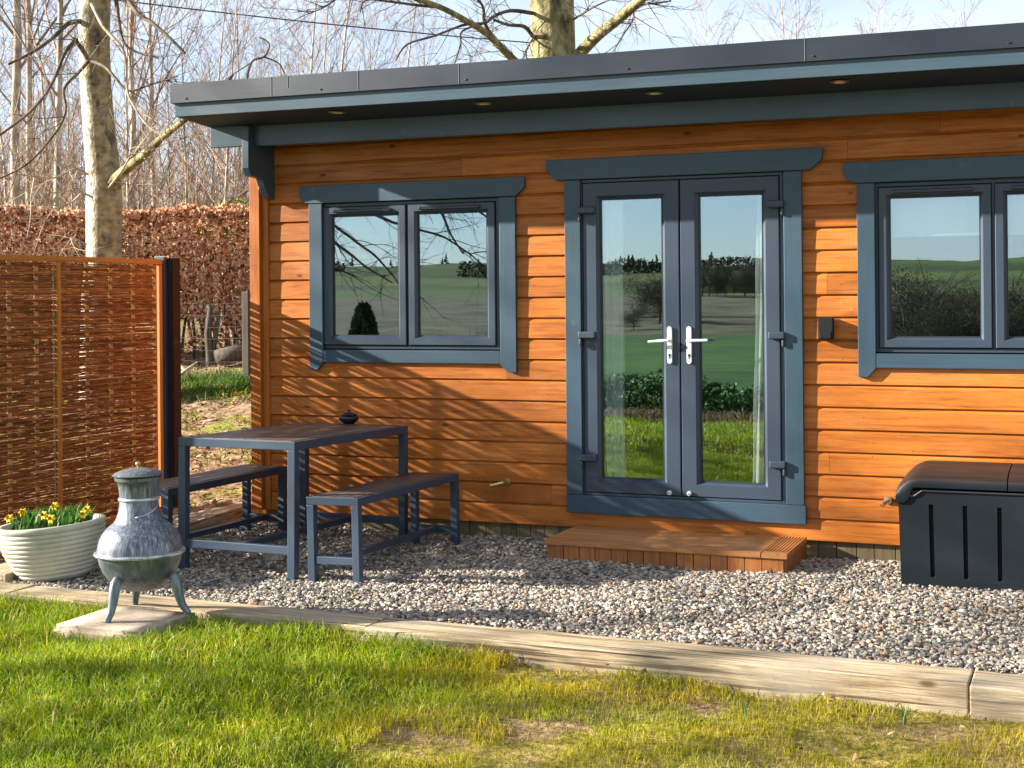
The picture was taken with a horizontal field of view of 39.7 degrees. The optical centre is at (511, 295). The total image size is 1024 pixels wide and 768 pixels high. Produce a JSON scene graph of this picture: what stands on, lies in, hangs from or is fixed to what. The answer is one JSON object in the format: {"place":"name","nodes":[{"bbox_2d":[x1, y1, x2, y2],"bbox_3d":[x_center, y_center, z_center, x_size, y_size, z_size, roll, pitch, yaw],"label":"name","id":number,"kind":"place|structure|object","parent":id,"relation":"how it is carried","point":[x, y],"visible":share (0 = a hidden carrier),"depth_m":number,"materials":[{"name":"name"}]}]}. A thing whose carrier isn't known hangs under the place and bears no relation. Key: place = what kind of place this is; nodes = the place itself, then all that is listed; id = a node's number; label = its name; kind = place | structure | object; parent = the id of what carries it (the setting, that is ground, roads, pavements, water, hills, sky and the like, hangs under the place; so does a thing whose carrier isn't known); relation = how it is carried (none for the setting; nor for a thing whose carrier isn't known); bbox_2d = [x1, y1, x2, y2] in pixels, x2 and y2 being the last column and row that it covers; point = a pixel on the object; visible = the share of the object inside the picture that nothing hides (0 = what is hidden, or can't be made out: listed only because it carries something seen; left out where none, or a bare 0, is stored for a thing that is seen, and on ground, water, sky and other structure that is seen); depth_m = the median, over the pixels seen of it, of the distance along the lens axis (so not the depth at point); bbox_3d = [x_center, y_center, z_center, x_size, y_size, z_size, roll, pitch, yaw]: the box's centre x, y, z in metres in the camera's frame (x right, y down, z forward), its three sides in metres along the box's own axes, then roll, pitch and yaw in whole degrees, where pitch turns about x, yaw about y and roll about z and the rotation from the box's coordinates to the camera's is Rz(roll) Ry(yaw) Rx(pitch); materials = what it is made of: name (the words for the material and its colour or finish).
{"place":"outdoors","nodes":[
{"label":"outdoors","id":0,"kind":"place"},
{"bbox_2d":[120,0,528,42],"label":"overhead cable","id":1,"kind":"object","parent":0,"point":[318,22],"visible":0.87,"depth_m":28.59,"materials":[{"name":"grey plastic"}]},
{"bbox_2d":[0,277,1023,767],"bbox_3d":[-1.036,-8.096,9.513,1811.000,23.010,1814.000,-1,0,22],"label":"ground","id":2,"kind":"structure","parent":0,"point":[848,745],"depth_m":5.39,"materials":[{"name":"plant"}]},
{"bbox_2d":[0,581,35,599],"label":"timber sleeper","id":3,"kind":"object","parent":2,"relation":"on","point":[7,587],"visible":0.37,"depth_m":7.62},
{"bbox_2d":[0,1,35,156],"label":"birch tree","id":4,"kind":"object","parent":2,"relation":"on","point":[8,61],"visible":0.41,"depth_m":39.62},
{"bbox_2d":[0,39,44,136],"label":"birch tree","id":5,"kind":"object","parent":2,"relation":"on","point":[21,88],"visible":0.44,"depth_m":35.14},
{"bbox_2d":[0,0,50,145],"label":"birch tree","id":6,"kind":"object","parent":2,"relation":"on","point":[10,67],"visible":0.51,"depth_m":35.95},
{"bbox_2d":[0,7,71,297],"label":"birch tree","id":7,"kind":"object","parent":2,"relation":"on","point":[6,194],"visible":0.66,"depth_m":26.56,"materials":[{"name":"plant"}]},
{"bbox_2d":[0,1,77,206],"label":"birch tree","id":8,"kind":"object","parent":2,"relation":"on","point":[35,90],"visible":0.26,"depth_m":50.48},
{"bbox_2d":[0,0,78,309],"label":"birch tree","id":9,"kind":"object","parent":2,"relation":"on","point":[17,65],"visible":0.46,"depth_m":26.93,"materials":[{"name":"plant"}]},
{"bbox_2d":[0,0,78,254],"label":"birch tree","id":10,"kind":"object","parent":2,"relation":"on","point":[30,76],"visible":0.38,"depth_m":29.87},
{"bbox_2d":[0,0,78,241],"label":"birch tree","id":11,"kind":"object","parent":2,"relation":"on","point":[43,102],"visible":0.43,"depth_m":40.40,"materials":[{"name":"plant"}]},
{"bbox_2d":[6,0,76,238],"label":"birch tree","id":12,"kind":"object","parent":2,"relation":"on","point":[33,93],"visible":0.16,"depth_m":54.36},
{"bbox_2d":[20,40,83,253],"bbox_3d":[-9.490,-2.435,29.677,1.519,5.833,2.317,-1,0,-1],"label":"birch tree","id":13,"kind":"object","parent":2,"relation":"on","point":[52,126],"visible":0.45,"depth_m":29.41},
{"bbox_2d":[24,71,82,186],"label":"birch tree","id":14,"kind":"object","parent":2,"relation":"on","point":[51,120],"visible":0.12,"depth_m":51.93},
{"bbox_2d":[0,0,114,249],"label":"birch tree","id":15,"kind":"object","parent":2,"relation":"on","point":[57,107],"visible":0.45,"depth_m":25.97,"materials":[{"name":"plant"}]},
{"bbox_2d":[35,85,83,204],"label":"birch tree","id":16,"kind":"object","parent":2,"relation":"on","point":[66,123],"visible":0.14,"depth_m":50.07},
{"bbox_2d":[37,0,83,203],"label":"birch tree","id":17,"kind":"object","parent":2,"relation":"on","point":[67,100],"visible":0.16,"depth_m":42.05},
{"bbox_2d":[28,20,121,229],"bbox_3d":[-8.933,-2.617,29.187,2.014,6.316,2.132,-1,0,-21],"label":"birch tree","id":18,"kind":"object","parent":2,"relation":"on","point":[72,163],"visible":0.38,"depth_m":29.21,"materials":[{"name":"plant"}]},
{"bbox_2d":[33,74,122,229],"bbox_3d":[-10.062,-2.394,32.425,1.829,5.741,2.568,-1,0,39],"label":"birch tree","id":19,"kind":"object","parent":2,"relation":"on","point":[75,151],"visible":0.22,"depth_m":32.44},
{"bbox_2d":[0,254,163,525],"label":"woven fence","id":20,"kind":"object","parent":2,"relation":"on","point":[81,286],"visible":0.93,"depth_m":9.34,"materials":[{"name":"wicker"}]},
{"bbox_2d":[42,79,128,207],"bbox_3d":[-9.714,-2.538,32.566,2.496,6.042,1.778,-1,0,58],"label":"birch tree","id":21,"kind":"object","parent":2,"relation":"on","point":[82,138],"visible":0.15,"depth_m":32.68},
{"bbox_2d":[0,526,177,581],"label":"timber sleeper","id":22,"kind":"object","parent":2,"relation":"on","point":[7,572],"visible":0.04,"depth_m":7.85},
{"bbox_2d":[48,0,164,264],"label":"birch tree","id":23,"kind":"object","parent":2,"relation":"on","point":[116,26],"visible":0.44,"depth_m":23.26,"materials":[{"name":"plant"}]},
{"bbox_2d":[0,0,233,403],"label":"birch tree","id":24,"kind":"object","parent":2,"relation":"on","point":[105,173],"visible":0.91,"depth_m":14.82,"materials":[{"name":"beige plant"}]},
{"bbox_2d":[66,0,176,302],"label":"birch tree","id":25,"kind":"object","parent":2,"relation":"on","point":[128,201],"visible":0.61,"depth_m":23.65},
{"bbox_2d":[0,202,249,364],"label":"beech hedge","id":26,"kind":"object","parent":2,"relation":"on","point":[213,219],"visible":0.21,"depth_m":17.49,"materials":[{"name":"brown plant"}]},
{"bbox_2d":[53,606,197,643],"bbox_3d":[-1.847,1.589,6.806,0.524,0.088,0.464,-1,0,21],"label":"stone slab","id":27,"kind":"object","parent":2,"relation":"on","point":[126,620],"depth_m":6.72,"materials":[{"name":"stone"}]},
{"bbox_2d":[93,461,190,622],"bbox_3d":[-1.827,1.185,6.948,0.438,0.753,0.469,-1,0,-31],"label":"chiminea","id":28,"kind":"object","parent":27,"relation":"on","point":[141,547],"visible":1,"depth_m":6.82,"materials":[{"name":"metal"}]},
{"bbox_2d":[4,382,250,509],"bbox_3d":[-3.067,1.253,12.547,3.805,0.642,5.042,-1,0,22],"label":"moss and weeds","id":29,"kind":"object","parent":2,"relation":"on","point":[242,392],"visible":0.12,"depth_m":13.87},
{"bbox_2d":[4,342,251,468],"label":"wild grass","id":30,"kind":"structure","parent":2,"relation":"on","point":[212,382],"depth_m":15.21,"materials":[{"name":"plant"}]},
{"bbox_2d":[181,362,197,375],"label":"dead branch","id":31,"kind":"object","parent":30,"relation":"on","point":[184,371],"visible":0.68,"depth_m":15.72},
{"bbox_2d":[24,0,235,307],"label":"birch tree","id":32,"kind":"object","parent":2,"relation":"on","point":[131,84],"visible":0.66,"depth_m":28.92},
{"bbox_2d":[113,50,172,206],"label":"birch tree","id":33,"kind":"object","parent":2,"relation":"on","point":[125,122],"visible":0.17,"depth_m":35.20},
{"bbox_2d":[39,0,248,241],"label":"birch tree","id":34,"kind":"object","parent":2,"relation":"on","point":[151,92],"visible":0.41,"depth_m":35.96,"materials":[{"name":"plant"}]},
{"bbox_2d":[117,58,171,244],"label":"birch tree","id":35,"kind":"object","parent":2,"relation":"on","point":[144,148],"visible":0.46,"depth_m":28.11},
{"bbox_2d":[0,46,329,314],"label":"brushwood","id":36,"kind":"object","parent":2,"relation":"on","point":[166,184],"visible":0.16,"depth_m":28.13,"materials":[{"name":"plant"}]},
{"bbox_2d":[156,256,181,508],"bbox_3d":[-2.474,0.668,10.242,0.115,1.908,0.131,-1,0,22],"label":"fence post","id":37,"kind":"object","parent":2,"relation":"on","point":[171,350],"visible":0.7,"depth_m":10.21,"materials":[{"name":"wood"}]},
{"bbox_2d":[136,0,205,237],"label":"birch tree","id":38,"kind":"object","parent":2,"relation":"on","point":[167,94],"visible":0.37,"depth_m":46.50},
{"bbox_2d":[157,152,189,247],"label":"birch tree","id":39,"kind":"object","parent":2,"relation":"on","point":[171,184],"visible":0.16,"depth_m":40.92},
{"bbox_2d":[134,0,238,276],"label":"birch tree","id":40,"kind":"object","parent":2,"relation":"on","point":[185,147],"visible":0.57,"depth_m":29.75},
{"bbox_2d":[6,586,387,644],"bbox_3d":[-1.628,1.628,7.152,2.135,0.153,0.240,-1,0,22],"label":"timber sleeper","id":41,"kind":"object","parent":2,"relation":"on","point":[355,621],"visible":0.42,"depth_m":7.04,"materials":[{"name":"wood"}]},
{"bbox_2d":[167,60,237,277],"bbox_3d":[-7.961,-2.913,36.924,1.565,6.452,1.955,-1,0,-44],"label":"birch tree","id":42,"kind":"object","parent":2,"relation":"on","point":[201,158],"visible":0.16,"depth_m":36.82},
{"bbox_2d":[134,0,274,266],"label":"birch tree","id":43,"kind":"object","parent":2,"relation":"on","point":[221,55],"visible":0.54,"depth_m":33.07,"materials":[{"name":"plant"}]},
{"bbox_2d":[165,51,244,307],"bbox_3d":[-5.919,-2.053,27.125,1.378,5.138,1.875,-1,0,-33],"label":"birch tree","id":44,"kind":"object","parent":2,"relation":"on","point":[197,197],"visible":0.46,"depth_m":27.17,"materials":[{"name":"plant"}]},
{"bbox_2d":[174,76,248,306],"bbox_3d":[-6.483,-2.244,31.325,1.913,5.260,1.808,-1,0,-28],"label":"birch tree","id":45,"kind":"object","parent":2,"relation":"on","point":[215,174],"visible":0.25,"depth_m":31.23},
{"bbox_2d":[204,306,219,366],"bbox_3d":[-3.638,0.597,17.206,0.174,0.944,0.144,-1,0,-34],"label":"tree stump","id":46,"kind":"object","parent":2,"relation":"on","point":[210,345],"visible":0.75,"depth_m":17.17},
{"bbox_2d":[152,0,280,319],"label":"birch tree","id":47,"kind":"object","parent":2,"relation":"on","point":[227,154],"visible":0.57,"depth_m":24.69,"materials":[{"name":"plant"}]},
{"bbox_2d":[173,501,263,531],"bbox_3d":[-2.092,1.585,9.928,0.236,0.168,1.100,-1,0,17],"label":"timber sleeper","id":48,"kind":"object","parent":2,"relation":"on","point":[205,518],"visible":0.27,"depth_m":9.81,"materials":[{"name":"wood"}]},
{"bbox_2d":[196,198,249,327],"bbox_3d":[-4.168,-0.448,21.500,1.254,2.109,1.239,-1,0,22],"label":"hedge","id":49,"kind":"object","parent":2,"relation":"on","point":[230,206],"visible":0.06,"depth_m":21.40,"materials":[{"name":"brown plant"}]},
{"bbox_2d":[214,345,241,363],"bbox_3d":[-3.311,0.699,16.900,0.468,0.228,0.200,-1,0,0],"label":"log","id":50,"kind":"object","parent":2,"relation":"on","point":[226,356],"visible":0.58,"depth_m":16.82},
{"bbox_2d":[181,0,301,301],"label":"birch tree","id":51,"kind":"object","parent":2,"relation":"on","point":[239,149],"visible":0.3,"depth_m":35.84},
{"bbox_2d":[217,18,269,203],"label":"birch tree","id":52,"kind":"object","parent":2,"relation":"on","point":[245,67],"visible":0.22,"depth_m":39.56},
{"bbox_2d":[242,292,250,381],"bbox_3d":[-2.908,0.551,15.600,0.090,1.200,0.090,-1,0,22],"label":"fence post","id":53,"kind":"object","parent":2,"relation":"on","point":[246,355],"visible":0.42,"depth_m":15.56,"materials":[{"name":"wood"}]},
{"bbox_2d":[180,301,241,373],"bbox_3d":[-3.384,0.466,15.900,1.127,0.822,0.004,-1,0,32],"label":"wire netting","id":54,"kind":"object","parent":53,"relation":"attached to","point":[205,350],"visible":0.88,"depth_m":15.86,"materials":[{"name":"grey"}]},
{"bbox_2d":[208,17,295,201],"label":"birch tree","id":55,"kind":"object","parent":2,"relation":"on","point":[261,77],"visible":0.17,"depth_m":49.06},
{"bbox_2d":[225,37,285,79],"bbox_3d":[-2.087,-0.322,11.595,0.542,3.594,0.036,-1,0,-2],"label":"branch","id":56,"kind":"object","parent":2,"relation":"on","point":[251,62],"visible":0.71,"depth_m":11.60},
{"bbox_2d":[230,24,303,192],"bbox_3d":[-5.431,-2.836,31.338,1.648,6.598,2.244,-1,0,17],"label":"birch tree","id":57,"kind":"object","parent":2,"relation":"on","point":[261,70],"visible":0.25,"depth_m":31.41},
{"bbox_2d":[249,0,319,76],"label":"birch tree","id":58,"kind":"object","parent":2,"relation":"on","point":[283,39],"visible":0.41,"depth_m":33.75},
{"bbox_2d":[260,0,326,75],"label":"birch tree","id":59,"kind":"object","parent":2,"relation":"on","point":[297,45],"visible":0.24,"depth_m":45.24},
{"bbox_2d":[239,0,393,78],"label":"birch tree","id":60,"kind":"object","parent":2,"relation":"on","point":[313,43],"visible":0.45,"depth_m":37.69,"materials":[{"name":"plant"}]},
{"bbox_2d":[264,0,375,76],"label":"birch tree","id":61,"kind":"object","parent":2,"relation":"on","point":[326,43],"visible":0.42,"depth_m":36.40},
{"bbox_2d":[279,0,421,73],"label":"birch tree","id":62,"kind":"object","parent":2,"relation":"on","point":[345,35],"visible":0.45,"depth_m":40.00,"materials":[{"name":"plant"}]},
{"bbox_2d":[340,40,376,71],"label":"birch tree","id":63,"kind":"object","parent":2,"relation":"on","point":[364,59],"visible":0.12,"depth_m":44.38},
{"bbox_2d":[325,0,430,71],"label":"birch tree","id":64,"kind":"object","parent":2,"relation":"on","point":[376,17],"visible":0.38,"depth_m":36.27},
{"bbox_2d":[359,0,454,67],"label":"birch tree","id":65,"kind":"object","parent":2,"relation":"on","point":[410,47],"visible":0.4,"depth_m":41.64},
{"bbox_2d":[397,1,454,66],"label":"birch tree","id":66,"kind":"object","parent":2,"relation":"on","point":[423,52],"visible":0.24,"depth_m":48.00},
{"bbox_2d":[424,29,493,63],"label":"birch tree","id":67,"kind":"object","parent":2,"relation":"on","point":[470,49],"visible":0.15,"depth_m":45.89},
{"bbox_2d":[254,0,704,65],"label":"mossy tree","id":68,"kind":"object","parent":2,"relation":"on","point":[551,32],"visible":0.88,"depth_m":16.51,"materials":[{"name":"beige plant"}]},
{"bbox_2d":[5,333,1010,761],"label":"fallen leaves","id":69,"kind":"object","parent":2,"relation":"on","point":[213,501],"visible":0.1,"depth_m":11.91,"materials":[{"name":"brown plant"}]},
{"bbox_2d":[97,645,1022,767],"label":"dead thatch","id":70,"kind":"object","parent":2,"relation":"on","point":[555,671],"visible":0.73,"depth_m":5.31,"materials":[{"name":"beige plant"}]},
{"bbox_2d":[365,617,973,716],"bbox_3d":[0.601,1.614,6.212,2.692,0.161,0.251,-1,0,23],"label":"timber sleeper","id":71,"kind":"object","parent":2,"relation":"on","point":[924,688],"visible":0.57,"depth_m":5.99,"materials":[{"name":"wood"}]},
{"bbox_2d":[679,0,737,45],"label":"birch tree","id":72,"kind":"object","parent":2,"relation":"on","point":[726,16],"visible":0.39,"depth_m":59.41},
{"bbox_2d":[693,3,745,45],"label":"birch tree","id":73,"kind":"object","parent":2,"relation":"on","point":[729,29],"visible":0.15,"depth_m":58.12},
{"bbox_2d":[732,0,824,40],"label":"birch tree","id":74,"kind":"object","parent":2,"relation":"on","point":[795,34],"visible":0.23,"depth_m":63.12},
{"bbox_2d":[751,0,836,40],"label":"birch tree","id":75,"kind":"object","parent":2,"relation":"on","point":[780,4],"visible":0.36,"depth_m":60.81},
{"bbox_2d":[857,0,913,33],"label":"birch tree","id":76,"kind":"object","parent":2,"relation":"on","point":[887,13],"visible":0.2,"depth_m":69.42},
{"bbox_2d":[900,704,912,724],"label":"bulb shoot","id":77,"kind":"object","parent":2,"relation":"on","point":[903,709],"visible":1,"depth_m":5.52,"materials":[{"name":"green plant"}]},
{"bbox_2d":[933,0,982,27],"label":"birch tree","id":78,"kind":"object","parent":2,"relation":"on","point":[961,14],"visible":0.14,"depth_m":75.41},
{"bbox_2d":[970,670,1023,721],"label":"timber sleeper","id":79,"kind":"object","parent":2,"relation":"on","point":[996,695],"visible":0.75,"depth_m":5.54,"materials":[{"name":"wood"}]},
{"bbox_2d":[0,0,1023,253],"label":"sky","id":80,"kind":"structure","parent":0,"point":[845,13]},
{"bbox_2d":[4,519,1023,674],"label":"gravel","id":81,"kind":"structure","parent":0,"point":[480,580],"depth_m":7.29,"materials":[{"name":"gravel"}]},
{"bbox_2d":[0,513,105,581],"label":"planter","id":82,"kind":"object","parent":81,"relation":"on","point":[56,553],"visible":0.89,"depth_m":7.72,"materials":[{"name":"ceramic"}]},
{"bbox_2d":[10,511,18,529],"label":"bulb plant","id":83,"kind":"object","parent":82,"relation":"in","point":[13,525],"visible":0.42,"depth_m":7.95,"materials":[{"name":"green plant"}]},
{"bbox_2d":[4,509,37,528],"bbox_3d":[-2.702,1.247,7.805,0.127,0.148,0.184,-1,0,22],"label":"daffodil","id":84,"kind":"object","parent":82,"relation":"in","point":[8,518],"visible":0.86,"depth_m":7.78,"materials":[{"name":"yellow plant"}]},
{"bbox_2d":[17,513,29,529],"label":"bulb plant","id":85,"kind":"object","parent":82,"relation":"in","point":[26,525],"visible":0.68,"depth_m":7.79,"materials":[{"name":"green plant"}]},
{"bbox_2d":[18,508,33,525],"bbox_3d":[-2.694,1.247,7.884,0.110,0.150,0.066,-1,0,8],"label":"daffodil","id":86,"kind":"object","parent":82,"relation":"in","point":[22,511],"visible":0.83,"depth_m":7.89,"materials":[{"name":"yellow plant"}]},
{"bbox_2d":[34,509,44,528],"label":"bulb plant","id":87,"kind":"object","parent":82,"relation":"in","point":[38,520],"visible":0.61,"depth_m":7.80,"materials":[{"name":"green plant"}]},
{"bbox_2d":[38,506,47,527],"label":"daffodil","id":88,"kind":"object","parent":82,"relation":"in","point":[44,514],"visible":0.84,"depth_m":7.77,"materials":[{"name":"yellow plant"}]},
{"bbox_2d":[46,508,58,526],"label":"daffodil","id":89,"kind":"object","parent":82,"relation":"in","point":[51,519],"visible":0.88,"depth_m":7.77,"materials":[{"name":"yellow plant"}]},
{"bbox_2d":[57,506,70,525],"bbox_3d":[-2.486,1.237,7.884,0.145,0.146,0.094,-1,0,22],"label":"bulb plant","id":90,"kind":"object","parent":82,"relation":"in","point":[63,516],"visible":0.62,"depth_m":7.86,"materials":[{"name":"green plant"}]},
{"bbox_2d":[57,509,78,524],"bbox_3d":[-2.459,1.232,7.837,0.156,0.145,0.100,-1,0,22],"label":"bulb plant","id":91,"kind":"object","parent":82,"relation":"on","point":[69,520],"visible":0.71,"depth_m":7.82,"materials":[{"name":"green plant"}]},
{"bbox_2d":[68,501,87,523],"bbox_3d":[-2.432,1.223,7.891,0.126,0.154,0.080,-1,0,28],"label":"daffodil","id":92,"kind":"object","parent":82,"relation":"in","point":[84,514],"visible":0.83,"depth_m":7.89,"materials":[{"name":"yellow plant"}]},
{"bbox_2d":[158,464,286,538],"bbox_3d":[-1.882,1.360,8.838,0.325,0.484,1.270,-1,0,23],"label":"garden bench","id":93,"kind":"object","parent":81,"relation":"on","point":[245,474],"visible":0.56,"depth_m":9.04,"materials":[{"name":"metal"}]},
{"bbox_2d":[225,536,241,541],"bbox_3d":[-1.747,1.543,8.902,0.100,0.064,0.080,-1,0,1],"label":"rock","id":94,"kind":"object","parent":81,"relation":"on","point":[235,539],"visible":0.42,"depth_m":8.88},
{"bbox_2d":[263,553,282,562],"bbox_3d":[-1.409,1.536,8.351,0.112,0.071,0.090,-1,0,-5],"label":"rock","id":95,"kind":"object","parent":81,"relation":"on","point":[271,557],"visible":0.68,"depth_m":8.31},
{"bbox_2d":[178,422,407,579],"bbox_3d":[-1.289,1.207,8.594,0.785,0.779,1.330,-1,-1,24],"label":"dining table","id":96,"kind":"object","parent":81,"relation":"on","point":[297,441],"visible":0.88,"depth_m":8.15,"materials":[{"name":"metal"}]},
{"bbox_2d":[339,410,358,423],"bbox_3d":[-1.056,0.782,9.197,0.132,0.092,0.132,-1,0,22],"label":"ash pot","id":97,"kind":"object","parent":96,"relation":"on","point":[348,417],"visible":1,"depth_m":9.15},
{"bbox_2d":[306,472,459,583],"bbox_3d":[-0.726,1.347,8.321,0.325,0.489,1.270,-2,-1,23],"label":"garden bench","id":98,"kind":"object","parent":81,"relation":"on","point":[356,497],"visible":0.9,"depth_m":8.04,"materials":[{"name":"metal"}]},
{"bbox_2d":[170,22,1023,561],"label":"timber cabin","id":99,"kind":"object","parent":81,"relation":"on","point":[426,254],"visible":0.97,"depth_m":8.89,"materials":[{"name":"brown"}]},
{"bbox_2d":[299,176,525,372],"bbox_3d":[-0.663,-0.130,9.412,1.656,1.253,0.109,-1,0,22],"label":"window","id":100,"kind":"structure","parent":99,"relation":"in","point":[501,233],"depth_m":9.38,"materials":[{"name":"plastic"}]},
{"bbox_2d":[592,178,625,496],"bbox_3d":[0.609,0.230,8.938,0.215,2.090,0.043,-1,0,22],"label":"curtain","id":101,"kind":"object","parent":99,"relation":"hanging from","point":[614,348],"visible":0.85,"depth_m":8.92,"materials":[{"name":"fabric"}]},
{"bbox_2d":[546,147,822,524],"bbox_3d":[1.040,0.245,8.693,1.739,2.225,0.150,-1,0,22],"label":"double door","id":102,"kind":"structure","parent":99,"relation":"in","point":[783,486],"depth_m":8.67,"materials":[{"name":"plastic"}]},
{"bbox_2d":[753,171,783,503],"bbox_3d":[1.550,0.221,8.553,0.232,2.090,0.043,-1,0,22],"label":"curtain","id":103,"kind":"object","parent":99,"relation":"hanging from","point":[758,444],"visible":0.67,"depth_m":8.58,"materials":[{"name":"fabric"}]},
{"bbox_2d":[843,155,1023,376],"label":"window","id":104,"kind":"structure","parent":99,"relation":"in","point":[874,198],"depth_m":8.11,"materials":[{"name":"plastic"}]},
{"bbox_2d":[879,177,1023,237],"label":"roller blind","id":105,"kind":"object","parent":99,"relation":"attached to","point":[936,217],"visible":0.55,"depth_m":8.19,"materials":[{"name":"fabric"}]},
{"bbox_2d":[544,525,806,572],"bbox_3d":[0.969,1.516,8.378,1.435,0.171,0.605,-1,0,22],"label":"deck step","id":106,"kind":"object","parent":81,"relation":"on","point":[696,551],"visible":0.73,"depth_m":8.19,"materials":[{"name":"brown wood"}]},
{"bbox_2d":[895,460,1023,590],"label":"storage box","id":107,"kind":"object","parent":81,"relation":"on","point":[961,524],"visible":0.99,"depth_m":7.45,"materials":[{"name":"plastic"}]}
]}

